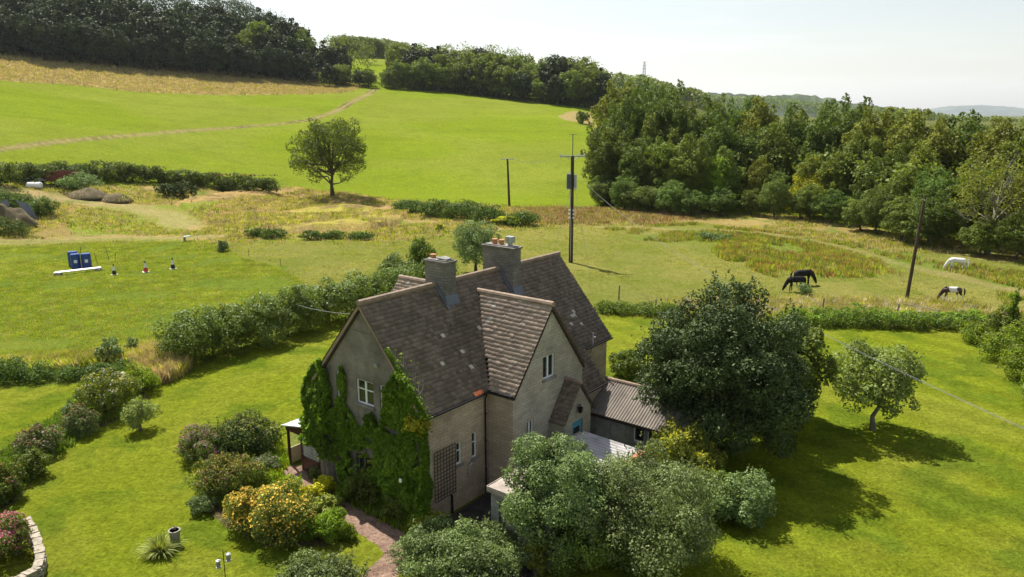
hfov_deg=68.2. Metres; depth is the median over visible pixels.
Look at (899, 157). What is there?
broadleaf tree
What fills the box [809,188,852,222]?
broadleaf tree
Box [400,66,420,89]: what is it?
broadleaf tree
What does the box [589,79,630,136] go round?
broadleaf tree
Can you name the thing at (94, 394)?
rose bush
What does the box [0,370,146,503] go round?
bed plants
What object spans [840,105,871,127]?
broadleaf tree
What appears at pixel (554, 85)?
broadleaf tree
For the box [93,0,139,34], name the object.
broadleaf tree
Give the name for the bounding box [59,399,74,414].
shrub
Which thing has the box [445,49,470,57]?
broadleaf tree
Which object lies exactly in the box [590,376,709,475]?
outbuilding
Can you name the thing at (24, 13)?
broadleaf tree
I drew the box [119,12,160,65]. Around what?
broadleaf tree
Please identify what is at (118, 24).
broadleaf tree
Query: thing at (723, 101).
broadleaf tree
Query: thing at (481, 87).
broadleaf tree
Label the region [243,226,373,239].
weed patch
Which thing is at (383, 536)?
garden path
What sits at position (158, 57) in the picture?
broadleaf tree
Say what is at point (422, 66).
broadleaf tree
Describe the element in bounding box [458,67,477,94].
broadleaf tree
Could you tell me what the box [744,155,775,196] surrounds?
broadleaf tree
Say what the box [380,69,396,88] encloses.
broadleaf tree
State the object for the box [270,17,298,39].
broadleaf tree
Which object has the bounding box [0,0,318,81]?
woodland
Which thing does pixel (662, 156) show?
broadleaf tree
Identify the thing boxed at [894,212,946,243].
broadleaf tree
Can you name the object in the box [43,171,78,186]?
farm trailer
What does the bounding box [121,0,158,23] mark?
broadleaf tree
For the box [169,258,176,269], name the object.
traffic cone
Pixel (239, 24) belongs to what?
broadleaf tree
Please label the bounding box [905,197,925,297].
utility pole
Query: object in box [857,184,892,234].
creeper covered tree
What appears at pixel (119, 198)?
weeds
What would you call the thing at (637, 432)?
window
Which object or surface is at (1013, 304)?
ivy clad stump
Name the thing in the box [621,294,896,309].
fence wire
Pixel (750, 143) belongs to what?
broadleaf tree
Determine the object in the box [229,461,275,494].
leafy plant
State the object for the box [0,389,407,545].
flower bed
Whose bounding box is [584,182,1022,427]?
overhead cable
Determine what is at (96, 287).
rough grass
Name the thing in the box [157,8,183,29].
broadleaf tree
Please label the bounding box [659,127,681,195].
larch tree
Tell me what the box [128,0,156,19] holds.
broadleaf tree
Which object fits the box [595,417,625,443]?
door
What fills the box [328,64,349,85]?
broadleaf tree
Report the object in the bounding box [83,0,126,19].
broadleaf tree
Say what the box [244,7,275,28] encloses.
broadleaf tree
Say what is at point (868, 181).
broadleaf tree
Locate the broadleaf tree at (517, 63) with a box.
[500,54,525,95]
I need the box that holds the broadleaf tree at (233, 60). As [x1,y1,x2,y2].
[224,37,249,76]
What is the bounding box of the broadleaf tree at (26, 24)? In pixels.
[13,12,49,57]
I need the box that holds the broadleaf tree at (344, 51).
[324,42,352,69]
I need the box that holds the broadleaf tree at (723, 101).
[690,92,736,144]
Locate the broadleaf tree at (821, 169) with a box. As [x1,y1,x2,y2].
[813,146,864,216]
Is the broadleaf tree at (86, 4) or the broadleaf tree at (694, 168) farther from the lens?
the broadleaf tree at (86, 4)
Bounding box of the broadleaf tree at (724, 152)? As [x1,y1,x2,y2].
[700,145,747,196]
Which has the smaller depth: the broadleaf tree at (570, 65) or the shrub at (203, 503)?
the shrub at (203, 503)
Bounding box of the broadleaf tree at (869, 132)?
[840,105,902,163]
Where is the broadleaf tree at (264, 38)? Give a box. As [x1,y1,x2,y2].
[255,29,285,74]
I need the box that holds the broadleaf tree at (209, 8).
[196,1,224,20]
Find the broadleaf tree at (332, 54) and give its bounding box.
[311,40,344,77]
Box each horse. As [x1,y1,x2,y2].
[782,276,808,291]
[790,269,816,284]
[937,286,965,300]
[943,257,969,267]
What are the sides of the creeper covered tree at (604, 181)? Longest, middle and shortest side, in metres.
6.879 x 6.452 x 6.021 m
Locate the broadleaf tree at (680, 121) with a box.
[645,79,698,145]
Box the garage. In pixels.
[486,431,644,569]
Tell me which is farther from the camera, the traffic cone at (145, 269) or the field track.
the field track
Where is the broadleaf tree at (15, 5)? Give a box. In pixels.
[4,0,37,49]
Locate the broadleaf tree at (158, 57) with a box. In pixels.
[142,35,168,70]
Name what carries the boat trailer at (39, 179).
on the pasture
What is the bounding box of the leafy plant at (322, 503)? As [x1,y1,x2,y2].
[307,493,344,514]
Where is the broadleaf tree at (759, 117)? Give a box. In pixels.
[733,95,781,164]
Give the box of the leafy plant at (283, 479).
[268,473,303,493]
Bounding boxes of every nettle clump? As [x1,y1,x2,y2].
[0,186,60,216]
[0,216,32,234]
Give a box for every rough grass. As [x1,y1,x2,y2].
[0,240,339,381]
[230,222,1023,379]
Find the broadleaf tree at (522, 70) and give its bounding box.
[514,65,533,98]
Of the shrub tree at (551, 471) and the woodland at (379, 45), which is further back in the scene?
the woodland at (379, 45)
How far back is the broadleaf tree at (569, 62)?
384.24 m
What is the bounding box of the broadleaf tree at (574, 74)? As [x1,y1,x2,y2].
[554,70,587,105]
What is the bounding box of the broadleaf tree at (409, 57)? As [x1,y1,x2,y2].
[398,43,435,88]
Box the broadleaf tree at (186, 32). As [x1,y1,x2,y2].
[179,22,207,67]
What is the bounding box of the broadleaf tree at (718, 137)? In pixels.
[685,109,745,185]
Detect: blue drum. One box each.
[67,251,76,265]
[70,253,81,269]
[80,253,91,267]
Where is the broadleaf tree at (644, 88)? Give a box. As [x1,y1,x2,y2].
[634,79,665,140]
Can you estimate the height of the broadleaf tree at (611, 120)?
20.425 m
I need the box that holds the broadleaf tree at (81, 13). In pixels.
[49,0,91,54]
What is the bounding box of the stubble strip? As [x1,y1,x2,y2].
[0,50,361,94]
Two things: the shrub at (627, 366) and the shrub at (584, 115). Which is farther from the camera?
the shrub at (584, 115)
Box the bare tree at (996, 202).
[944,147,1023,253]
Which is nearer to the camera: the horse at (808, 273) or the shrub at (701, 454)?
the shrub at (701, 454)
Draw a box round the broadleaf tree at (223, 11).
[211,3,238,31]
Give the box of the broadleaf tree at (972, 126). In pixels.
[933,109,990,167]
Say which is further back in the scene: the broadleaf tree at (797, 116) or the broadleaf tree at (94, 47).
the broadleaf tree at (94, 47)
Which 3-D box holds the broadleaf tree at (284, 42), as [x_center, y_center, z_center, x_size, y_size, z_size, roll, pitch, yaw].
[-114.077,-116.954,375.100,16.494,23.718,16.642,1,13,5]
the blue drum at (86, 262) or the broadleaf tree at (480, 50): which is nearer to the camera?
the blue drum at (86, 262)
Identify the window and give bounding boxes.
[354,379,374,410]
[357,453,372,486]
[456,442,463,468]
[471,432,479,461]
[527,420,532,448]
[542,353,556,382]
[631,428,644,445]
[645,432,654,449]
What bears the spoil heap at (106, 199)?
on the rough ground at (177, 215)
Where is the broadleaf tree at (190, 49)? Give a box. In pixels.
[180,35,207,73]
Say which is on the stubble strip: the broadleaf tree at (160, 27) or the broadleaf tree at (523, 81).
the broadleaf tree at (160, 27)
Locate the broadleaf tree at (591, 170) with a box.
[580,127,623,200]
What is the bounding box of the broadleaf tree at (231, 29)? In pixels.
[216,23,237,34]
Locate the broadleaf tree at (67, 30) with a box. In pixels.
[54,15,87,62]
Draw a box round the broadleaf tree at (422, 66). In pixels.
[406,57,435,89]
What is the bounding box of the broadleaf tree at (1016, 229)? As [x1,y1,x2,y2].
[989,212,1023,258]
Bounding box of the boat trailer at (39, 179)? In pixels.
[16,178,45,183]
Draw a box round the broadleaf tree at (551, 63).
[537,53,568,102]
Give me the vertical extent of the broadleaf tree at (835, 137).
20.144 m
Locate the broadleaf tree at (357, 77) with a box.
[350,68,364,85]
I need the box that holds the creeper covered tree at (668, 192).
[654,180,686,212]
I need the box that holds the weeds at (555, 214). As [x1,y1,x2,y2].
[511,205,696,225]
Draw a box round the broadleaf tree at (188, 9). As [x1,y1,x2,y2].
[173,0,201,18]
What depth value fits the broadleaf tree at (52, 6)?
347.50 m
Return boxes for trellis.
[434,443,456,502]
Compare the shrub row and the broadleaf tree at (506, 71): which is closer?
the shrub row
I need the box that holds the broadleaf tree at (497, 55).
[472,52,504,95]
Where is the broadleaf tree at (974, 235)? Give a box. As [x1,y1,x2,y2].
[957,219,1010,255]
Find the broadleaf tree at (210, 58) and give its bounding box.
[199,34,228,75]
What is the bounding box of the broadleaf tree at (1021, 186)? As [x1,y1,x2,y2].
[995,174,1023,246]
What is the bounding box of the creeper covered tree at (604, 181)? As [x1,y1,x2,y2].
[588,173,614,205]
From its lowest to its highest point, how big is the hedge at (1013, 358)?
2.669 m
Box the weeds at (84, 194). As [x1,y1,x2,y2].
[65,190,106,197]
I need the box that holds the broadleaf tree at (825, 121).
[806,92,856,165]
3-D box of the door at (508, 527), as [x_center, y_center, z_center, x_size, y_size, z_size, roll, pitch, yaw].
[0.418,9.544,29.605,2.160,2.080,0.040,10,16,37]
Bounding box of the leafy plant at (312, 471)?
[306,465,320,478]
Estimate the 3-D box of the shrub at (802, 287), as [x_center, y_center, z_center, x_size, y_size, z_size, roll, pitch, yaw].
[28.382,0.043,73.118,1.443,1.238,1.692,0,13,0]
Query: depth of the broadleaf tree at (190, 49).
341.15 m
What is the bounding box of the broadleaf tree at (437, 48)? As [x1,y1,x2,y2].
[428,45,448,87]
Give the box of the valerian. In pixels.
[0,506,35,557]
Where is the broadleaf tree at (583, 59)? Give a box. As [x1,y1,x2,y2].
[577,57,597,70]
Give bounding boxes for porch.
[281,419,320,475]
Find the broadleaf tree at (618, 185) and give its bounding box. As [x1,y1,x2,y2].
[609,175,641,208]
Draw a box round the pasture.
[0,46,1023,378]
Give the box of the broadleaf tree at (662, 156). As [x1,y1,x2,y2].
[636,136,688,208]
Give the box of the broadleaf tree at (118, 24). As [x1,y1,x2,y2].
[105,16,133,62]
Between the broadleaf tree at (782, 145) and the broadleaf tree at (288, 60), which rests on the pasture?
the broadleaf tree at (782, 145)
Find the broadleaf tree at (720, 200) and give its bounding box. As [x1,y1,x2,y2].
[706,187,740,215]
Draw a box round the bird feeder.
[215,550,230,576]
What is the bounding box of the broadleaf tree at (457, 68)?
[444,63,468,92]
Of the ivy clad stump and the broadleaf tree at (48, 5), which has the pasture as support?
the broadleaf tree at (48, 5)
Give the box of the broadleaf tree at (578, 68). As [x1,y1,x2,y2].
[566,62,598,101]
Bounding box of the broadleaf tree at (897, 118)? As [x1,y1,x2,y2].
[884,109,925,157]
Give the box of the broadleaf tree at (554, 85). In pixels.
[543,73,570,104]
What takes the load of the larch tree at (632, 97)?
on the pasture
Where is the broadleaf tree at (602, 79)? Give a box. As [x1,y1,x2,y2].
[592,67,615,103]
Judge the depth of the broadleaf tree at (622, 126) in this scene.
150.00 m
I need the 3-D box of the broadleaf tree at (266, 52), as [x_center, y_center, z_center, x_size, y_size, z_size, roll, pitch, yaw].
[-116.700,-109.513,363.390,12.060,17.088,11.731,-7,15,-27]
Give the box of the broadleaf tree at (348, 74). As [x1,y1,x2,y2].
[337,64,350,83]
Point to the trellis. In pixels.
(445, 471)
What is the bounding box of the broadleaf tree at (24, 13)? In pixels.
[15,3,48,54]
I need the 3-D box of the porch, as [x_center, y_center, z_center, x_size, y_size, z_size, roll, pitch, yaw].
[-9.340,7.407,37.427,2.746,2.775,2.850,10,16,37]
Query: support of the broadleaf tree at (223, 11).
on the pasture
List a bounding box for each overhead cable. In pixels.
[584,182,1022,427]
[604,200,1019,427]
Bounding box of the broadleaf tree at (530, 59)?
[511,53,538,66]
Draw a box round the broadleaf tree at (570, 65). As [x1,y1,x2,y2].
[554,63,574,102]
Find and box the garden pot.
[168,526,180,546]
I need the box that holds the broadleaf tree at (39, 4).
[15,0,46,10]
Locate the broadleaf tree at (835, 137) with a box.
[821,96,888,160]
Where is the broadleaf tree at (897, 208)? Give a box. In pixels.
[878,193,921,240]
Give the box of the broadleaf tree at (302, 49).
[291,39,311,78]
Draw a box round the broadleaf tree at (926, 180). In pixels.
[910,165,964,240]
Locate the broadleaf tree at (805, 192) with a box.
[794,182,827,219]
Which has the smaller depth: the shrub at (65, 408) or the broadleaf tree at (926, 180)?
the shrub at (65, 408)
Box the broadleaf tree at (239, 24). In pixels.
[221,10,248,33]
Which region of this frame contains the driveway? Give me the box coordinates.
[424,492,532,576]
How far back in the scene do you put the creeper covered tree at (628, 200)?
135.11 m
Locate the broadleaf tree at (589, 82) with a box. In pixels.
[567,69,599,106]
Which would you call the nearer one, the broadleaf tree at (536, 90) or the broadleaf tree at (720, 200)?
the broadleaf tree at (720, 200)
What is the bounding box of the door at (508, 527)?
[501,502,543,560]
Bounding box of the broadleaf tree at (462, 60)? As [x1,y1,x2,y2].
[445,52,473,92]
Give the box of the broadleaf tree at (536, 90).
[529,79,550,102]
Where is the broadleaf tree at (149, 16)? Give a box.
[136,15,162,35]
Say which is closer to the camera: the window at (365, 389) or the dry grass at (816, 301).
the window at (365, 389)
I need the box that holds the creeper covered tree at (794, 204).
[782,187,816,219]
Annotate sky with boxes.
[143,0,1023,109]
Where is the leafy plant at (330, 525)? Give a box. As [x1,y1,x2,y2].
[305,505,350,543]
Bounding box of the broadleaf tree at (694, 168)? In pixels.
[665,133,716,196]
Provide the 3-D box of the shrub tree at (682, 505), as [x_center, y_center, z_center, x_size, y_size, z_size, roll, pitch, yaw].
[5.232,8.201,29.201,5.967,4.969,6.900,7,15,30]
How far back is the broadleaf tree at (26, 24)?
314.62 m
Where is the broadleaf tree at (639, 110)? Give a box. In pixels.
[620,84,670,143]
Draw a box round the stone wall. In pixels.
[15,516,46,576]
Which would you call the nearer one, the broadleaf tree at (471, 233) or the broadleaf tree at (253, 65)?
the broadleaf tree at (471, 233)
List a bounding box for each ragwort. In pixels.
[434,223,445,229]
[490,216,522,224]
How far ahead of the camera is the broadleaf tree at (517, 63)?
391.58 m
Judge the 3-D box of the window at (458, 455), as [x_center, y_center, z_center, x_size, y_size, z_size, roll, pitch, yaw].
[-2.331,7.213,32.959,0.240,1.118,0.490,10,16,37]
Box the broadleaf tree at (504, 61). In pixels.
[494,53,513,93]
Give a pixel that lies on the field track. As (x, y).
(348, 104)
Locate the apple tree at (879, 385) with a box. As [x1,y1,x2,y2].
[825,335,927,430]
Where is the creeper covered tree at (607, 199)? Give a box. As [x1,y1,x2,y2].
[588,181,613,205]
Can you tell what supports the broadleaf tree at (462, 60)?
on the pasture
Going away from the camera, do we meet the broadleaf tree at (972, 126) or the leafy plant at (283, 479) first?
the leafy plant at (283, 479)
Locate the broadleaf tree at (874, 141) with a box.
[835,132,885,200]
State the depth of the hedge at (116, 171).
146.03 m
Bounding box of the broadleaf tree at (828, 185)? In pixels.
[818,151,852,214]
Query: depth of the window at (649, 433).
36.82 m
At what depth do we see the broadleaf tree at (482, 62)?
379.65 m
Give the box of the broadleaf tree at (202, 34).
[187,23,220,71]
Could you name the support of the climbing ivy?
attached to the stone house
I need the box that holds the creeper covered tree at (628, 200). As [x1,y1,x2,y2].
[613,182,647,208]
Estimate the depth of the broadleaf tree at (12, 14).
322.71 m
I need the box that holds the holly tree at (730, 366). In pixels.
[631,268,818,463]
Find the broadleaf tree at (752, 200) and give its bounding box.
[739,188,764,215]
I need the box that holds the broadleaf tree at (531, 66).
[519,62,542,71]
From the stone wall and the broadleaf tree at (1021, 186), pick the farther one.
the broadleaf tree at (1021, 186)
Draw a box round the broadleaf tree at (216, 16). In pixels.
[208,12,227,27]
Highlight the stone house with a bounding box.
[310,236,612,513]
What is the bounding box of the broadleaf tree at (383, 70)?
[379,69,390,86]
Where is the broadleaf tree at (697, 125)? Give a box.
[682,94,734,175]
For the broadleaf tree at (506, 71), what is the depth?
372.95 m
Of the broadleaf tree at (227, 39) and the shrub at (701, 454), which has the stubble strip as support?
the broadleaf tree at (227, 39)
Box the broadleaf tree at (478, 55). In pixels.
[459,52,482,59]
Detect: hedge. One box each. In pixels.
[0,159,282,192]
[0,355,136,383]
[150,266,422,362]
[593,299,683,316]
[783,302,994,331]
[958,319,1023,402]
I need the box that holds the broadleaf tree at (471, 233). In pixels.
[452,219,501,271]
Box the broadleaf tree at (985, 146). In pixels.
[959,115,1023,177]
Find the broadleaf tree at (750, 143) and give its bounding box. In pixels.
[733,126,776,204]
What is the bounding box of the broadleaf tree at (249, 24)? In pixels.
[240,20,280,69]
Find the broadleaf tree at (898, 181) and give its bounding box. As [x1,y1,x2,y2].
[876,165,922,229]
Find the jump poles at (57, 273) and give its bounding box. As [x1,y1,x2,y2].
[54,267,102,275]
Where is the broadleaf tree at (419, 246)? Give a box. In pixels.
[405,236,436,268]
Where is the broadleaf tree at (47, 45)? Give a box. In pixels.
[28,18,63,60]
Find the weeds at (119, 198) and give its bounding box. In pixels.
[99,194,130,200]
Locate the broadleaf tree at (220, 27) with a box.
[205,19,229,37]
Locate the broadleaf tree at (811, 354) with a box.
[746,302,838,420]
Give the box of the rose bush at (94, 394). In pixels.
[71,367,143,421]
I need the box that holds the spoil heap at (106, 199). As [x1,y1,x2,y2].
[99,193,133,202]
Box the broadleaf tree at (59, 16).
[41,2,79,58]
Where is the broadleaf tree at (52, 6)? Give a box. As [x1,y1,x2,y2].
[38,0,70,10]
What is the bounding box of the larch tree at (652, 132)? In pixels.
[637,113,662,183]
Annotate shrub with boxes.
[0,461,25,501]
[0,481,22,506]
[6,445,53,481]
[8,422,65,454]
[53,171,104,189]
[58,402,101,435]
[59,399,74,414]
[93,335,123,361]
[115,360,161,392]
[124,337,138,348]
[152,181,177,195]
[172,181,199,196]
[173,421,232,464]
[184,445,270,496]
[185,491,218,515]
[205,407,285,456]
[215,240,229,251]
[221,486,280,538]
[248,477,317,550]
[273,545,370,576]
[342,462,380,507]
[380,493,405,520]
[385,511,535,576]
[406,508,447,530]
[521,527,547,576]
[537,506,639,576]
[575,110,589,123]
[608,348,648,380]
[644,412,728,483]
[679,464,742,514]
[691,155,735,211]
[696,228,733,240]
[709,467,779,529]
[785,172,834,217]
[797,282,812,294]
[983,304,1023,334]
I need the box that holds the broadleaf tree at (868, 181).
[848,153,901,203]
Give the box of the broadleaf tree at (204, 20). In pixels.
[183,5,213,30]
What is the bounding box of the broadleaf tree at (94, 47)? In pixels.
[79,23,107,63]
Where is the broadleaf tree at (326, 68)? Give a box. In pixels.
[318,62,337,85]
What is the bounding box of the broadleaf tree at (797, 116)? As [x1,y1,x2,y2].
[785,108,810,182]
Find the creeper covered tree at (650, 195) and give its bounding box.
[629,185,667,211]
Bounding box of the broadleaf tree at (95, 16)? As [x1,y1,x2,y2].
[87,5,115,27]
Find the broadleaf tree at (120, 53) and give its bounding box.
[101,24,133,66]
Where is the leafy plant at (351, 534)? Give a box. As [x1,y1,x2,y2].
[338,523,357,540]
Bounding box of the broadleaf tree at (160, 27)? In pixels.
[143,14,184,68]
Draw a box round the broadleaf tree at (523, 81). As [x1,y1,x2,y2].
[510,71,532,100]
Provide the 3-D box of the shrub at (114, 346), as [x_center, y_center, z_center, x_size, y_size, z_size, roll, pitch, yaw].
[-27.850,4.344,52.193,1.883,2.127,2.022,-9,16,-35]
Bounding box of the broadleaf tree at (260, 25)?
[242,22,268,50]
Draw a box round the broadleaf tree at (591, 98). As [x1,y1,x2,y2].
[579,87,597,107]
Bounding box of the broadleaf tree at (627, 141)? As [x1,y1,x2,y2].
[590,127,638,202]
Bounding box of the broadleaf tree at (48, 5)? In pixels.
[35,4,55,52]
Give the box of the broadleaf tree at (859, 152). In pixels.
[843,138,877,212]
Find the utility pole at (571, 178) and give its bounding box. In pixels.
[560,134,584,262]
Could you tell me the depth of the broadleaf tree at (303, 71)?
367.68 m
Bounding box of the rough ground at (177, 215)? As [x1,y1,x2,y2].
[0,185,1023,262]
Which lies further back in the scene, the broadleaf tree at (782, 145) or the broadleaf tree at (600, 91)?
the broadleaf tree at (600, 91)
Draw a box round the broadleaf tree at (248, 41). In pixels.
[229,29,258,70]
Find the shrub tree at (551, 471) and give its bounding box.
[496,431,622,565]
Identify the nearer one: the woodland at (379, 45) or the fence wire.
the fence wire
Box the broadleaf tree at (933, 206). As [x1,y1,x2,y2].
[905,185,963,246]
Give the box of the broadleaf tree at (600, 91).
[591,78,608,107]
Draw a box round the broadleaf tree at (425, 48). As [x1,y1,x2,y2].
[419,47,445,53]
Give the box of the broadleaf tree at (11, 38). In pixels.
[0,14,22,55]
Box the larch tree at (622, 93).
[612,87,633,117]
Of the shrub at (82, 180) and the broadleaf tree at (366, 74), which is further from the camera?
the broadleaf tree at (366, 74)
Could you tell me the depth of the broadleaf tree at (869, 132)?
125.57 m
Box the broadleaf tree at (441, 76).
[429,63,449,91]
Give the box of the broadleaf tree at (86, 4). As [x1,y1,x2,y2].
[67,0,100,14]
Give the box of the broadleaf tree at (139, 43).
[130,31,156,69]
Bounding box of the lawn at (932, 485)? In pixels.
[0,313,1023,576]
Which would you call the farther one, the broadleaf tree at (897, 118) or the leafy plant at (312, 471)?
the broadleaf tree at (897, 118)
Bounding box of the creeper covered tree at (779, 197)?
[757,170,793,217]
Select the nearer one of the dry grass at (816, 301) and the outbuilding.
the outbuilding
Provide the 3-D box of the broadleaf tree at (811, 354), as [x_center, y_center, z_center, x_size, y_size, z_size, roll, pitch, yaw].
[14.525,4.216,42.202,6.115,6.928,6.514,0,13,0]
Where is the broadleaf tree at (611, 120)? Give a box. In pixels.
[585,99,628,178]
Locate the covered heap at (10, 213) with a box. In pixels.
[0,204,38,225]
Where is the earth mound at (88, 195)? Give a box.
[65,187,106,199]
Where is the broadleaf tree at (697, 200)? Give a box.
[675,188,711,216]
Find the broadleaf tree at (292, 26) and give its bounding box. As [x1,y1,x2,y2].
[280,17,313,72]
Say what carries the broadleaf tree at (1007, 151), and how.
on the pasture
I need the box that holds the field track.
[0,88,378,152]
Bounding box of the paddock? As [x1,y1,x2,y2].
[0,221,1023,387]
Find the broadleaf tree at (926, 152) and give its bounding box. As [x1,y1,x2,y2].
[902,140,946,193]
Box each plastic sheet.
[1,199,8,206]
[16,200,37,219]
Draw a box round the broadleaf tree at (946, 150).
[910,117,964,182]
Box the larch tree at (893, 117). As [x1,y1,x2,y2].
[882,112,897,132]
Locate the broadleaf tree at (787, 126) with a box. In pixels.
[759,101,813,185]
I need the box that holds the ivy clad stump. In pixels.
[1003,282,1021,329]
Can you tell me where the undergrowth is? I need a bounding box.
[609,149,1022,248]
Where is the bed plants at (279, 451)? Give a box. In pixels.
[190,436,337,541]
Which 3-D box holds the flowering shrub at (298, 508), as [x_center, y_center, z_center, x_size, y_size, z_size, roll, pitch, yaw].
[-9.189,9.031,30.786,2.731,2.490,2.983,0,13,0]
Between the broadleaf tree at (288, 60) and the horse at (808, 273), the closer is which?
the horse at (808, 273)
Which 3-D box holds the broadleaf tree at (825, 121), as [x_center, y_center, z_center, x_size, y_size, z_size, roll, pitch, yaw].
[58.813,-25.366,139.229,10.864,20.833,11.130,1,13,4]
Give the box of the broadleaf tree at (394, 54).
[384,43,412,83]
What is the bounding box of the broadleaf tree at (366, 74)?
[361,68,377,87]
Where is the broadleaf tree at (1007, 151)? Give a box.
[976,140,1023,224]
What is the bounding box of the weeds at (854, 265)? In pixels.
[705,236,903,277]
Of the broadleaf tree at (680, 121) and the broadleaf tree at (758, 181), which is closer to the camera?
the broadleaf tree at (758, 181)
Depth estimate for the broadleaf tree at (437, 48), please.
408.02 m
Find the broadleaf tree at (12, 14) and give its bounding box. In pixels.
[0,4,19,51]
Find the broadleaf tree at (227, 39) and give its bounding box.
[215,30,237,71]
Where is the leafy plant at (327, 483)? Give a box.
[313,474,336,496]
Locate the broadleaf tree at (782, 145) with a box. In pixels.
[740,122,797,206]
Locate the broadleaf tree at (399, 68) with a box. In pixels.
[386,59,411,88]
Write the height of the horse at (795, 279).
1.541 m
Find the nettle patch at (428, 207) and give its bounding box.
[391,198,540,226]
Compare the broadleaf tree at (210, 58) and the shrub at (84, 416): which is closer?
the shrub at (84, 416)
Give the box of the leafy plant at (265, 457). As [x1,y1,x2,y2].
[251,451,282,468]
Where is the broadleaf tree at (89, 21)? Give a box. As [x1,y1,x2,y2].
[82,15,104,59]
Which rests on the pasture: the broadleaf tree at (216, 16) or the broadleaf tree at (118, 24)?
the broadleaf tree at (216, 16)
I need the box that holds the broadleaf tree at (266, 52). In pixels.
[257,42,281,78]
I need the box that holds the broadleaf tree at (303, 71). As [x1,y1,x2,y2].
[292,51,313,82]
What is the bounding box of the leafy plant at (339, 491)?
[333,480,353,499]
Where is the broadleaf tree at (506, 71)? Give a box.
[492,65,521,98]
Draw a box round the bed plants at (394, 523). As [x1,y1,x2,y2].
[332,482,431,534]
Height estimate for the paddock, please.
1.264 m
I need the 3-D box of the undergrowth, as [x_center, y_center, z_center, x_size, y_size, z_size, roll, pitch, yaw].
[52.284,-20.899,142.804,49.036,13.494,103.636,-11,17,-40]
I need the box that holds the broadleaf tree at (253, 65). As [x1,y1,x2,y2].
[238,45,261,77]
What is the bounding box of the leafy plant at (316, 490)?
[298,483,325,499]
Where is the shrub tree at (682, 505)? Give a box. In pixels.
[571,431,725,576]
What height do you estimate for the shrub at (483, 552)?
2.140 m
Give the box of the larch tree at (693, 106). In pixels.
[676,100,698,134]
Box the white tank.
[26,182,42,187]
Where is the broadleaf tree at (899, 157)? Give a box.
[874,138,921,199]
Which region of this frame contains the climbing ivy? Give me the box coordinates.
[297,347,435,525]
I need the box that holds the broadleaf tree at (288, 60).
[275,46,296,80]
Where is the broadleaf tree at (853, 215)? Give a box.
[840,197,881,230]
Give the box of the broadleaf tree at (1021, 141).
[989,121,1023,175]
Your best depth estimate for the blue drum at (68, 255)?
85.63 m
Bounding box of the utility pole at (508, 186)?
[501,157,513,205]
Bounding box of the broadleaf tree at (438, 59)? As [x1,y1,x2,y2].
[431,53,455,89]
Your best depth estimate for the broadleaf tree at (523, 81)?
367.07 m
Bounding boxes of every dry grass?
[0,336,166,378]
[126,340,197,388]
[648,293,1003,318]
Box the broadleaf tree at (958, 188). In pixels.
[943,163,1008,244]
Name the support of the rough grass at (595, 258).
on the paddock
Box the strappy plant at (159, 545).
[131,531,188,559]
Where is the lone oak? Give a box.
[285,117,367,195]
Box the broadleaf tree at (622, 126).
[595,106,643,145]
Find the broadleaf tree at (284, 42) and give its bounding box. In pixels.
[264,27,298,76]
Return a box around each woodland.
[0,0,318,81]
[317,32,609,107]
[329,35,410,58]
[604,69,707,109]
[702,94,852,116]
[815,103,1023,121]
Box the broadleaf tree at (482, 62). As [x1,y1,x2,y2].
[463,52,498,95]
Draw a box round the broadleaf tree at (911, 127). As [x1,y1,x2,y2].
[878,108,935,167]
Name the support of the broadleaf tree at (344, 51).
on the pasture
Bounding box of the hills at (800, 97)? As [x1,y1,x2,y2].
[704,92,937,117]
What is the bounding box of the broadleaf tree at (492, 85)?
[483,65,509,97]
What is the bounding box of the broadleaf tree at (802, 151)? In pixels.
[784,125,835,187]
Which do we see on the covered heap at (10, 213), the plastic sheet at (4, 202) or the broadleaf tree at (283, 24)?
the plastic sheet at (4, 202)
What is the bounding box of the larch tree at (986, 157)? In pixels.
[950,155,989,228]
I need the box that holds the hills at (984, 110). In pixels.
[921,105,1023,114]
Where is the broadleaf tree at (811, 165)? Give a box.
[792,153,825,215]
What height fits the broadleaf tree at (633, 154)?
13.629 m
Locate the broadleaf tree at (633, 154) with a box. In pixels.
[618,134,666,206]
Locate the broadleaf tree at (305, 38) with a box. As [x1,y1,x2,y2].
[293,28,316,60]
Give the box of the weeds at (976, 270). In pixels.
[604,221,1023,323]
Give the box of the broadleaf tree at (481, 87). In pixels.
[470,71,487,95]
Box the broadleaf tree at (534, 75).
[527,64,554,99]
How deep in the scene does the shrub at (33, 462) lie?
36.05 m
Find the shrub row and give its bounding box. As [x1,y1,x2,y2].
[373,251,458,279]
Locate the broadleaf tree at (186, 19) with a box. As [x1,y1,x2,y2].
[165,6,199,45]
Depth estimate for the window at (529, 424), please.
34.54 m
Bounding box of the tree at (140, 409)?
[120,395,162,430]
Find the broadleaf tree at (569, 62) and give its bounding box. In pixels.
[562,56,582,101]
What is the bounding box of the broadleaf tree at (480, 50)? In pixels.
[472,46,491,56]
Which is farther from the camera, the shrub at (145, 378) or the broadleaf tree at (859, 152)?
the broadleaf tree at (859, 152)
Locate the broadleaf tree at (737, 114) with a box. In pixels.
[725,95,755,195]
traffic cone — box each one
[111,264,116,274]
[142,261,148,272]
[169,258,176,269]
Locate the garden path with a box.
[284,466,415,576]
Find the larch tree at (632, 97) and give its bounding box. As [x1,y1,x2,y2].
[624,86,640,119]

